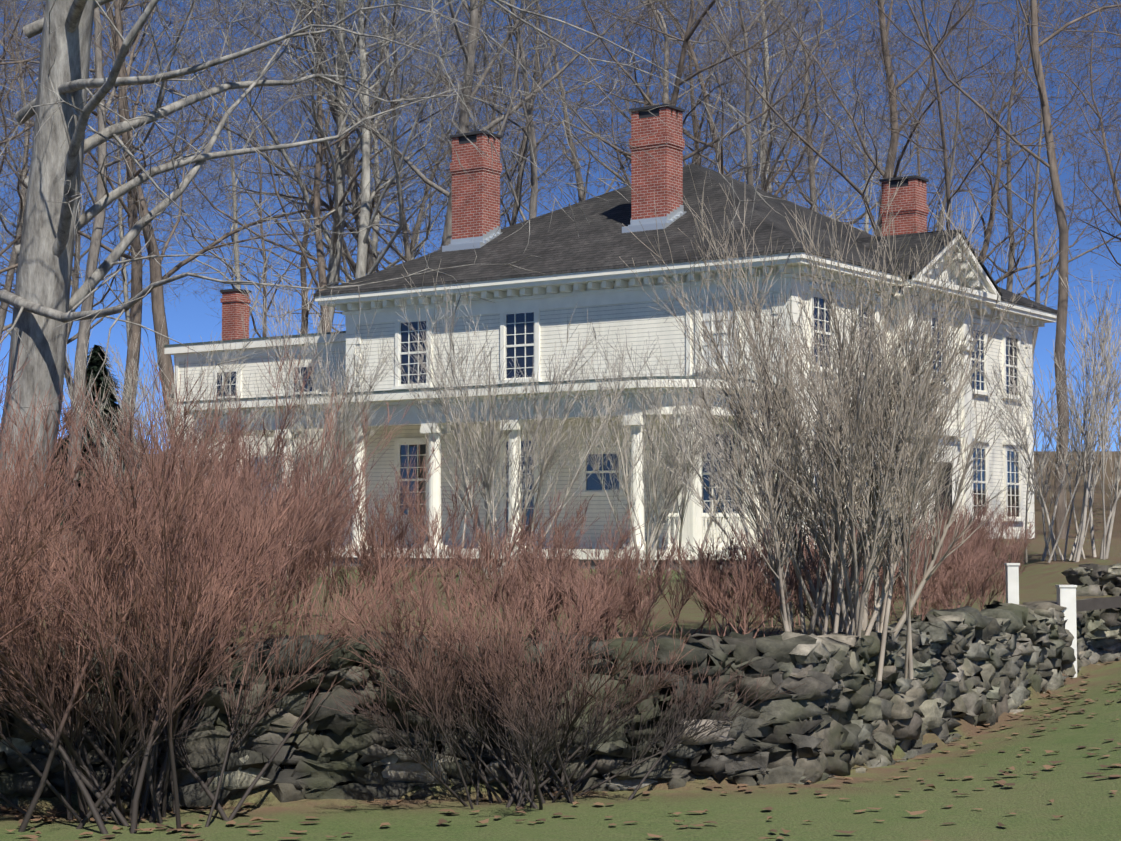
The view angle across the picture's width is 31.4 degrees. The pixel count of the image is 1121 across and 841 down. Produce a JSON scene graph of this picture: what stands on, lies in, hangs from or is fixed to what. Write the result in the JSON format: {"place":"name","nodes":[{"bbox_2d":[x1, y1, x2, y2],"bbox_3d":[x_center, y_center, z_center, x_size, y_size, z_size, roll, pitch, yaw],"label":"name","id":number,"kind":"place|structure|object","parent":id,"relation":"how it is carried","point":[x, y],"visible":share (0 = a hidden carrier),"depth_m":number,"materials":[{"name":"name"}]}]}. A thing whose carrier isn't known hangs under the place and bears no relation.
{"place":"outdoors","nodes":[
{"label":"outdoors","id":0,"kind":"place"},
{"bbox_2d":[0,451,1120,840],"bbox_3d":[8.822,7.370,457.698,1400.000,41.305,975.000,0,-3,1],"label":"terrain","id":1,"kind":"structure","parent":0,"point":[1086,805],"depth_m":12.25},
{"bbox_2d":[0,377,105,633],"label":"red shrub","id":2,"kind":"object","parent":1,"relation":"on","point":[43,448],"visible":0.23,"depth_m":13.69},
{"bbox_2d":[0,427,131,596],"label":"red shrub","id":3,"kind":"object","parent":1,"relation":"on","point":[82,532],"visible":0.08,"depth_m":13.63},
{"bbox_2d":[0,448,156,637],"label":"red shrub","id":4,"kind":"object","parent":1,"relation":"on","point":[44,543],"visible":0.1,"depth_m":12.99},
{"bbox_2d":[0,0,159,335],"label":"forest tree","id":5,"kind":"object","parent":1,"relation":"on","point":[6,220],"visible":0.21,"depth_m":114.28,"materials":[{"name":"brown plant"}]},
{"bbox_2d":[0,328,186,666],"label":"red shrub","id":6,"kind":"object","parent":1,"relation":"on","point":[34,552],"visible":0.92,"depth_m":10.63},
{"bbox_2d":[50,345,148,549],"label":"conifer","id":7,"kind":"object","parent":1,"relation":"on","point":[95,363],"visible":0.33,"depth_m":67.86,"materials":[{"name":"green plant"}]},
{"bbox_2d":[0,0,226,338],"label":"forest tree","id":8,"kind":"object","parent":1,"relation":"on","point":[19,218],"visible":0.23,"depth_m":106.92,"materials":[{"name":"grey plant"}]},
{"bbox_2d":[2,412,227,637],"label":"red shrub","id":9,"kind":"object","parent":1,"relation":"on","point":[98,482],"visible":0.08,"depth_m":12.93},
{"bbox_2d":[0,0,232,323],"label":"forest tree","id":10,"kind":"object","parent":1,"relation":"on","point":[2,270],"visible":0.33,"depth_m":76.00,"materials":[{"name":"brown plant"}]},
{"bbox_2d":[0,0,251,255],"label":"forest tree","id":11,"kind":"object","parent":1,"relation":"on","point":[20,235],"visible":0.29,"depth_m":87.01,"materials":[{"name":"brown plant"}]},
{"bbox_2d":[0,2,262,403],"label":"forest tree","id":12,"kind":"object","parent":1,"relation":"on","point":[71,339],"visible":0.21,"depth_m":124.99,"materials":[{"name":"brown plant"}]},
{"bbox_2d":[0,0,278,451],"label":"forest tree","id":13,"kind":"object","parent":1,"relation":"on","point":[157,301],"visible":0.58,"depth_m":68.99,"materials":[{"name":"brown plant"}]},
{"bbox_2d":[2,0,283,344],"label":"forest tree","id":14,"kind":"object","parent":1,"relation":"on","point":[125,292],"visible":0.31,"depth_m":111.17,"materials":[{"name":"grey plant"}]},
{"bbox_2d":[0,0,285,342],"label":"forest tree","id":15,"kind":"object","parent":1,"relation":"on","point":[74,290],"visible":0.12,"depth_m":117.61,"materials":[{"name":"brown plant"}]},
{"bbox_2d":[0,0,328,312],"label":"forest tree","id":16,"kind":"object","parent":1,"relation":"on","point":[30,121],"visible":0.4,"depth_m":72.24,"materials":[{"name":"grey plant"}]},
{"bbox_2d":[69,395,269,607],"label":"shrub","id":17,"kind":"object","parent":1,"relation":"on","point":[137,443],"visible":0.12,"depth_m":21.98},
{"bbox_2d":[62,302,287,509],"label":"lilac shrub","id":18,"kind":"object","parent":1,"relation":"on","point":[129,400],"visible":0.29,"depth_m":40.83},
{"bbox_2d":[30,413,353,638],"bbox_3d":[-2.924,0.794,14.812,2.174,1.820,2.207,2,-4,-36],"label":"red shrub","id":19,"kind":"object","parent":1,"relation":"on","point":[266,494],"visible":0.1,"depth_m":14.79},
{"bbox_2d":[0,0,433,550],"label":"forest tree","id":20,"kind":"object","parent":1,"relation":"on","point":[94,251],"visible":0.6,"depth_m":67.36,"materials":[{"name":"grey plant"}]},
{"bbox_2d":[120,482,342,628],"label":"red shrub","id":21,"kind":"object","parent":1,"relation":"on","point":[311,587],"visible":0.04,"depth_m":17.10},
{"bbox_2d":[0,340,466,833],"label":"red shrub","id":22,"kind":"object","parent":1,"relation":"on","point":[186,647],"visible":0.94,"depth_m":11.33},
{"bbox_2d":[100,0,383,328],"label":"forest tree","id":23,"kind":"object","parent":1,"relation":"on","point":[235,215],"visible":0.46,"depth_m":113.07,"materials":[{"name":"grey plant"}]},
{"bbox_2d":[66,330,418,641],"bbox_3d":[-2.087,0.548,13.538,2.317,2.162,2.155,0,-3,1],"label":"shrub","id":24,"kind":"object","parent":1,"relation":"on","point":[325,512],"visible":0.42,"depth_m":13.05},
{"bbox_2d":[87,0,402,336],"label":"forest tree","id":25,"kind":"object","parent":1,"relation":"on","point":[264,289],"visible":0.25,"depth_m":121.16,"materials":[{"name":"grey plant"}]},
{"bbox_2d":[1,0,505,322],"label":"forest tree","id":26,"kind":"object","parent":1,"relation":"on","point":[356,214],"visible":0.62,"depth_m":83.02,"materials":[{"name":"grey plant"}]},
{"bbox_2d":[162,411,396,622],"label":"shrub","id":27,"kind":"object","parent":1,"relation":"on","point":[266,467],"visible":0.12,"depth_m":18.54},
{"bbox_2d":[82,0,488,333],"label":"forest tree","id":28,"kind":"object","parent":1,"relation":"on","point":[303,272],"visible":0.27,"depth_m":120.45,"materials":[{"name":"grey plant"}]},
{"bbox_2d":[220,256,406,576],"bbox_3d":[-4.508,-0.121,38.054,3.481,6.362,5.067,2,-4,-31],"label":"lilac shrub","id":29,"kind":"object","parent":1,"relation":"on","point":[344,417],"visible":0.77,"depth_m":38.15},
{"bbox_2d":[122,1,506,333],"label":"forest tree","id":30,"kind":"object","parent":1,"relation":"on","point":[344,266],"visible":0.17,"depth_m":121.53,"materials":[{"name":"grey plant"}]},
{"bbox_2d":[0,0,630,437],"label":"forest tree","id":31,"kind":"object","parent":1,"relation":"on","point":[136,288],"visible":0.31,"depth_m":80.25,"materials":[{"name":"brown plant"}]},
{"bbox_2d":[197,387,450,637],"bbox_3d":[-1.989,0.716,15.121,2.015,2.013,1.786,-1,-3,19],"label":"red shrub","id":32,"kind":"object","parent":1,"relation":"on","point":[329,551],"visible":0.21,"depth_m":15.00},
{"bbox_2d":[169,0,485,332],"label":"forest tree","id":33,"kind":"object","parent":1,"relation":"on","point":[337,170],"visible":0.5,"depth_m":80.14,"materials":[{"name":"grey plant"}]},
{"bbox_2d":[89,0,575,330],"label":"forest tree","id":34,"kind":"object","parent":1,"relation":"on","point":[342,269],"visible":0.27,"depth_m":99.61,"materials":[{"name":"plant"}]},
{"bbox_2d":[3,0,673,332],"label":"forest tree","id":35,"kind":"object","parent":1,"relation":"on","point":[319,249],"visible":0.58,"depth_m":78.00,"materials":[{"name":"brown plant"}]},
{"bbox_2d":[155,0,618,283],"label":"forest tree","id":36,"kind":"object","parent":1,"relation":"on","point":[365,225],"visible":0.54,"depth_m":76.50,"materials":[{"name":"grey plant"}]},
{"bbox_2d":[206,0,602,269],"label":"forest tree","id":37,"kind":"object","parent":1,"relation":"on","point":[374,242],"visible":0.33,"depth_m":97.85,"materials":[{"name":"grey plant"}]},
{"bbox_2d":[270,456,542,636],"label":"red shrub","id":38,"kind":"object","parent":1,"relation":"on","point":[390,534],"visible":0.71,"depth_m":14.92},
{"bbox_2d":[180,0,652,268],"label":"forest tree","id":39,"kind":"object","parent":1,"relation":"on","point":[407,248],"visible":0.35,"depth_m":86.88,"materials":[{"name":"grey plant"}]},
{"bbox_2d":[250,0,649,337],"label":"forest tree","id":40,"kind":"object","parent":1,"relation":"on","point":[419,217],"visible":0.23,"depth_m":119.30,"materials":[{"name":"brown plant"}]},
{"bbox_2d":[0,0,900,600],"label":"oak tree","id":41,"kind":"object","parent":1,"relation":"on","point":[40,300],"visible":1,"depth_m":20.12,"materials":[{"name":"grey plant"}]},
{"bbox_2d":[206,0,756,249],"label":"forest tree","id":42,"kind":"object","parent":1,"relation":"on","point":[475,18],"visible":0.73,"depth_m":73.31,"materials":[{"name":"grey plant"}]},
{"bbox_2d":[324,0,645,279],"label":"forest tree","id":43,"kind":"object","parent":1,"relation":"on","point":[498,126],"visible":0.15,"depth_m":120.93,"materials":[{"name":"grey plant"}]},
{"bbox_2d":[302,0,681,246],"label":"forest tree","id":44,"kind":"object","parent":1,"relation":"on","point":[531,135],"visible":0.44,"depth_m":75.08,"materials":[{"name":"grey plant"}]},
{"bbox_2d":[260,0,740,236],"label":"forest tree","id":45,"kind":"object","parent":1,"relation":"on","point":[515,207],"visible":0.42,"depth_m":87.46,"materials":[{"name":"grey plant"}]},
{"bbox_2d":[215,550,814,569],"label":"porch floor","id":46,"kind":"structure","parent":1,"relation":"on","point":[580,560],"depth_m":47.89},
{"bbox_2d":[178,291,1032,544],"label":"clapboard house","id":47,"kind":"structure","parent":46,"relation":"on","point":[636,321],"depth_m":52.49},
{"bbox_2d":[164,331,774,403],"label":"porch roof","id":48,"kind":"structure","parent":47,"relation":"attached to","point":[382,391],"depth_m":51.25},
{"bbox_2d":[217,297,1018,539],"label":"windows","id":49,"kind":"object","parent":47,"relation":"in","point":[592,484],"depth_m":53.84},
{"bbox_2d":[314,164,1056,313],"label":"house roof","id":50,"kind":"structure","parent":47,"relation":"on","point":[602,241],"depth_m":53.13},
{"bbox_2d":[442,205,685,251],"bbox_3d":[3.919,-4.982,58.056,9.540,0.858,11.630,-2,-4,35],"label":"chimney flashing","id":51,"kind":"object","parent":50,"relation":"on","point":[633,226],"visible":0.29,"depth_m":52.67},
{"bbox_2d":[220,107,928,339],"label":"chimneys","id":52,"kind":"object","parent":50,"relation":"on","point":[476,206],"visible":0.65,"depth_m":55.83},
{"bbox_2d":[220,104,928,292],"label":"chimney caps","id":53,"kind":"object","parent":52,"relation":"on","point":[472,136],"visible":0.4,"depth_m":56.07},
{"bbox_2d":[934,462,951,530],"bbox_3d":[10.228,2.210,53.212,0.010,2.200,1.100,-2,-4,35],"label":"house door","id":54,"kind":"structure","parent":47,"relation":"in","point":[948,495],"depth_m":53.35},
{"bbox_2d":[379,255,657,579],"bbox_3d":[-1.153,0.013,36.420,5.876,5.906,3.685,-1,-3,19],"label":"lilac shrub","id":55,"kind":"object","parent":1,"relation":"on","point":[488,458],"visible":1,"depth_m":36.29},
{"bbox_2d":[392,478,648,638],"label":"red shrub","id":56,"kind":"object","parent":1,"relation":"on","point":[536,546],"visible":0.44,"depth_m":14.85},
{"bbox_2d":[324,0,738,268],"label":"forest tree","id":57,"kind":"object","parent":1,"relation":"on","point":[526,184],"visible":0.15,"depth_m":99.80,"materials":[{"name":"grey plant"}]},
{"bbox_2d":[440,515,635,639],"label":"red shrub","id":58,"kind":"object","parent":1,"relation":"on","point":[508,591],"visible":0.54,"depth_m":13.70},
{"bbox_2d":[301,542,804,809],"bbox_3d":[-0.061,1.633,12.614,3.074,1.608,3.230,0,-3,1],"label":"red shrub","id":59,"kind":"object","parent":1,"relation":"on","point":[496,676],"visible":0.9,"depth_m":12.16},
{"bbox_2d":[0,657,1120,840],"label":"fallen leaves","id":60,"kind":"object","parent":1,"relation":"on","point":[391,803],"visible":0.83,"depth_m":11.88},
{"bbox_2d":[329,0,853,238],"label":"forest tree","id":61,"kind":"object","parent":1,"relation":"on","point":[581,193],"visible":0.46,"depth_m":87.68,"materials":[{"name":"grey plant"}]},
{"bbox_2d":[497,524,715,637],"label":"red shrub","id":62,"kind":"object","parent":1,"relation":"on","point":[658,566],"visible":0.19,"depth_m":15.35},
{"bbox_2d":[533,530,683,639],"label":"red shrub","id":63,"kind":"object","parent":1,"relation":"on","point":[634,599],"visible":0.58,"depth_m":13.48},
{"bbox_2d":[164,235,1056,559],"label":"house trim","id":64,"kind":"structure","parent":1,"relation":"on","point":[514,297],"depth_m":51.37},
{"bbox_2d":[565,303,771,574],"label":"lilac shrub","id":65,"kind":"object","parent":1,"relation":"on","point":[652,475],"visible":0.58,"depth_m":39.73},
{"bbox_2d":[500,0,857,226],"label":"forest tree","id":66,"kind":"object","parent":1,"relation":"on","point":[678,105],"visible":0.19,"depth_m":108.98,"materials":[{"name":"grey plant"}]},
{"bbox_2d":[395,0,968,229],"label":"forest tree","id":67,"kind":"object","parent":1,"relation":"on","point":[662,26],"visible":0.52,"depth_m":81.81,"materials":[{"name":"grey plant"}]},
{"bbox_2d":[642,521,796,636],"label":"red shrub","id":68,"kind":"object","parent":1,"relation":"on","point":[717,564],"visible":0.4,"depth_m":15.96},
{"bbox_2d":[427,0,1037,256],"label":"forest tree","id":69,"kind":"object","parent":1,"relation":"on","point":[680,65],"visible":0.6,"depth_m":75.74,"materials":[{"name":"brown plant"}]},
{"bbox_2d":[557,0,933,224],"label":"forest tree","id":70,"kind":"object","parent":1,"relation":"on","point":[812,183],"visible":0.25,"depth_m":109.57,"materials":[{"name":"grey plant"}]},
{"bbox_2d":[543,0,948,199],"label":"forest tree","id":71,"kind":"object","parent":1,"relation":"on","point":[691,93],"visible":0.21,"depth_m":112.95,"materials":[{"name":"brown plant"}]},
{"bbox_2d":[492,0,1012,230],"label":"forest tree","id":72,"kind":"object","parent":1,"relation":"on","point":[720,163],"visible":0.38,"depth_m":94.86,"materials":[{"name":"grey plant"}]},
{"bbox_2d":[663,530,850,637],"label":"red shrub","id":73,"kind":"object","parent":1,"relation":"on","point":[743,602],"visible":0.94,"depth_m":14.46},
{"bbox_2d":[614,1,910,207],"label":"forest tree","id":74,"kind":"object","parent":1,"relation":"on","point":[745,164],"visible":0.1,"depth_m":118.67,"materials":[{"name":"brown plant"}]},
{"bbox_2d":[668,526,862,628],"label":"red shrub","id":75,"kind":"object","parent":1,"relation":"on","point":[765,588],"visible":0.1,"depth_m":17.45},
{"bbox_2d":[499,0,1040,224],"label":"forest tree","id":76,"kind":"object","parent":1,"relation":"on","point":[749,177],"visible":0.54,"depth_m":82.35,"materials":[{"name":"grey plant"}]},
{"bbox_2d":[599,308,964,583],"bbox_3d":[3.799,0.430,33.365,6.346,4.726,2.598,0,-3,1],"label":"lilac shrub","id":77,"kind":"object","parent":1,"relation":"on","point":[705,439],"visible":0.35,"depth_m":33.13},
{"bbox_2d":[618,0,968,225],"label":"forest tree","id":78,"kind":"object","parent":1,"relation":"on","point":[771,127],"visible":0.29,"depth_m":99.67,"materials":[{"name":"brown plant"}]},
{"bbox_2d":[731,546,934,634],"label":"red shrub","id":79,"kind":"object","parent":1,"relation":"on","point":[823,575],"visible":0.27,"depth_m":15.90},
{"bbox_2d":[621,164,1061,681],"bbox_3d":[1.989,0.066,14.733,3.099,3.646,3.725,0,-3,1],"label":"bare shrub","id":80,"kind":"object","parent":1,"relation":"on","point":[882,509],"visible":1,"depth_m":14.26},
{"bbox_2d":[730,497,960,609],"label":"red shrub","id":81,"kind":"object","parent":1,"relation":"on","point":[926,525],"visible":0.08,"depth_m":21.32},
{"bbox_2d":[601,0,1120,235],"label":"forest tree","id":82,"kind":"object","parent":1,"relation":"on","point":[892,101],"visible":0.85,"depth_m":70.87,"materials":[{"name":"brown plant"}]},
{"bbox_2d":[774,519,953,615],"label":"red shrub","id":83,"kind":"object","parent":1,"relation":"on","point":[929,537],"visible":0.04,"depth_m":19.91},
{"bbox_2d":[732,1,1016,233],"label":"forest tree","id":84,"kind":"object","parent":1,"relation":"on","point":[866,227],"visible":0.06,"depth_m":127.08,"materials":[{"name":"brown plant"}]},
{"bbox_2d":[779,272,969,579],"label":"lilac shrub","id":85,"kind":"object","parent":1,"relation":"on","point":[945,390],"visible":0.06,"depth_m":35.47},
{"bbox_2d":[735,0,1036,267],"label":"forest tree","id":86,"kind":"object","parent":1,"relation":"on","point":[919,157],"visible":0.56,"depth_m":112.17,"materials":[{"name":"grey plant"}]},
{"bbox_2d":[661,0,1120,274],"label":"forest tree","id":87,"kind":"object","parent":1,"relation":"on","point":[943,141],"visible":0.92,"depth_m":65.06,"materials":[{"name":"brown plant"}]},
{"bbox_2d":[723,0,1097,231],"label":"forest tree","id":88,"kind":"object","parent":1,"relation":"on","point":[951,174],"visible":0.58,"depth_m":74.56,"materials":[{"name":"grey plant"}]},
{"bbox_2d":[858,548,998,622],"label":"red shrub","id":89,"kind":"object","parent":1,"relation":"on","point":[943,588],"visible":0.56,"depth_m":17.63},
{"bbox_2d":[752,0,1120,538],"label":"forest tree","id":90,"kind":"object","parent":1,"relation":"on","point":[1062,306],"visible":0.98,"depth_m":51.34,"materials":[{"name":"brown plant"}]},
{"bbox_2d":[897,513,989,600],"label":"red shrub","id":91,"kind":"object","parent":1,"relation":"on","point":[975,553],"visible":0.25,"depth_m":24.56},
{"bbox_2d":[891,528,1031,620],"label":"red shrub","id":92,"kind":"object","parent":1,"relation":"on","point":[971,570],"visible":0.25,"depth_m":19.01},
{"bbox_2d":[820,0,1120,318],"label":"forest tree","id":93,"kind":"object","parent":1,"relation":"on","point":[1009,286],"visible":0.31,"depth_m":120.68,"materials":[{"name":"grey plant"}]},
{"bbox_2d":[907,481,1037,595],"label":"red shrub","id":94,"kind":"object","parent":1,"relation":"on","point":[1003,526],"visible":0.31,"depth_m":26.52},
{"bbox_2d":[920,493,1038,586],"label":"red shrub","id":95,"kind":"object","parent":1,"relation":"on","point":[991,541],"visible":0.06,"depth_m":30.87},
{"bbox_2d":[845,0,1120,406],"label":"forest tree","id":96,"kind":"object","parent":1,"relation":"on","point":[1038,291],"visible":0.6,"depth_m":116.66,"materials":[{"name":"grey plant"}]},
{"bbox_2d":[847,0,1120,313],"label":"forest tree","id":97,"kind":"object","parent":1,"relation":"on","point":[988,231],"visible":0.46,"depth_m":119.69,"materials":[{"name":"grey plant"}]},
{"bbox_2d":[892,0,1120,199],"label":"forest tree","id":98,"kind":"object","parent":1,"relation":"on","point":[1034,107],"visible":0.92,"depth_m":62.30,"materials":[{"name":"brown plant"}]},
{"bbox_2d":[915,0,1120,317],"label":"forest tree","id":99,"kind":"object","parent":1,"relation":"on","point":[1112,173],"visible":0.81,"depth_m":94.94,"materials":[{"name":"grey plant"}]},
{"bbox_2d":[930,0,1120,61],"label":"forest tree","id":100,"kind":"object","parent":1,"relation":"on","point":[1103,31],"visible":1,"depth_m":48.43,"materials":[{"name":"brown plant"}]},
{"bbox_2d":[956,265,1120,562],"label":"lilac shrub","id":101,"kind":"object","parent":1,"relation":"on","point":[1089,439],"visible":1,"depth_m":32.62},
{"bbox_2d":[1004,563,1076,677],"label":"gate posts","id":102,"kind":"object","parent":1,"relation":"on","point":[1066,596],"visible":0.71,"depth_m":18.40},
{"bbox_2d":[1076,596,1120,611],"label":"wood rail fence","id":103,"kind":"object","parent":102,"relation":"attached to","point":[1098,603],"depth_m":18.59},
{"bbox_2d":[1032,0,1120,223],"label":"forest tree","id":104,"kind":"object","parent":1,"relation":"on","point":[1098,106],"visible":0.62,"depth_m":77.94,"materials":[{"name":"grey plant"}]},
{"bbox_2d":[1061,563,1120,595],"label":"stone wall","id":105,"kind":"structure","parent":1,"relation":"on","point":[1091,579],"depth_m":26.06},
{"bbox_2d":[0,0,1120,452],"label":"sky","id":106,"kind":"structure","parent":0,"point":[191,316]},
{"bbox_2d":[702,297,733,366],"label":"house blinds","id":107,"kind":"object","parent":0,"point":[706,314],"depth_m":48.79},
{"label":"stone wall","id":108,"kind":"structure","parent":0},
{"bbox_2d":[0,597,1120,810],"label":"stone wall","id":109,"kind":"structure","parent":108,"relation":"on","point":[841,711],"depth_m":12.94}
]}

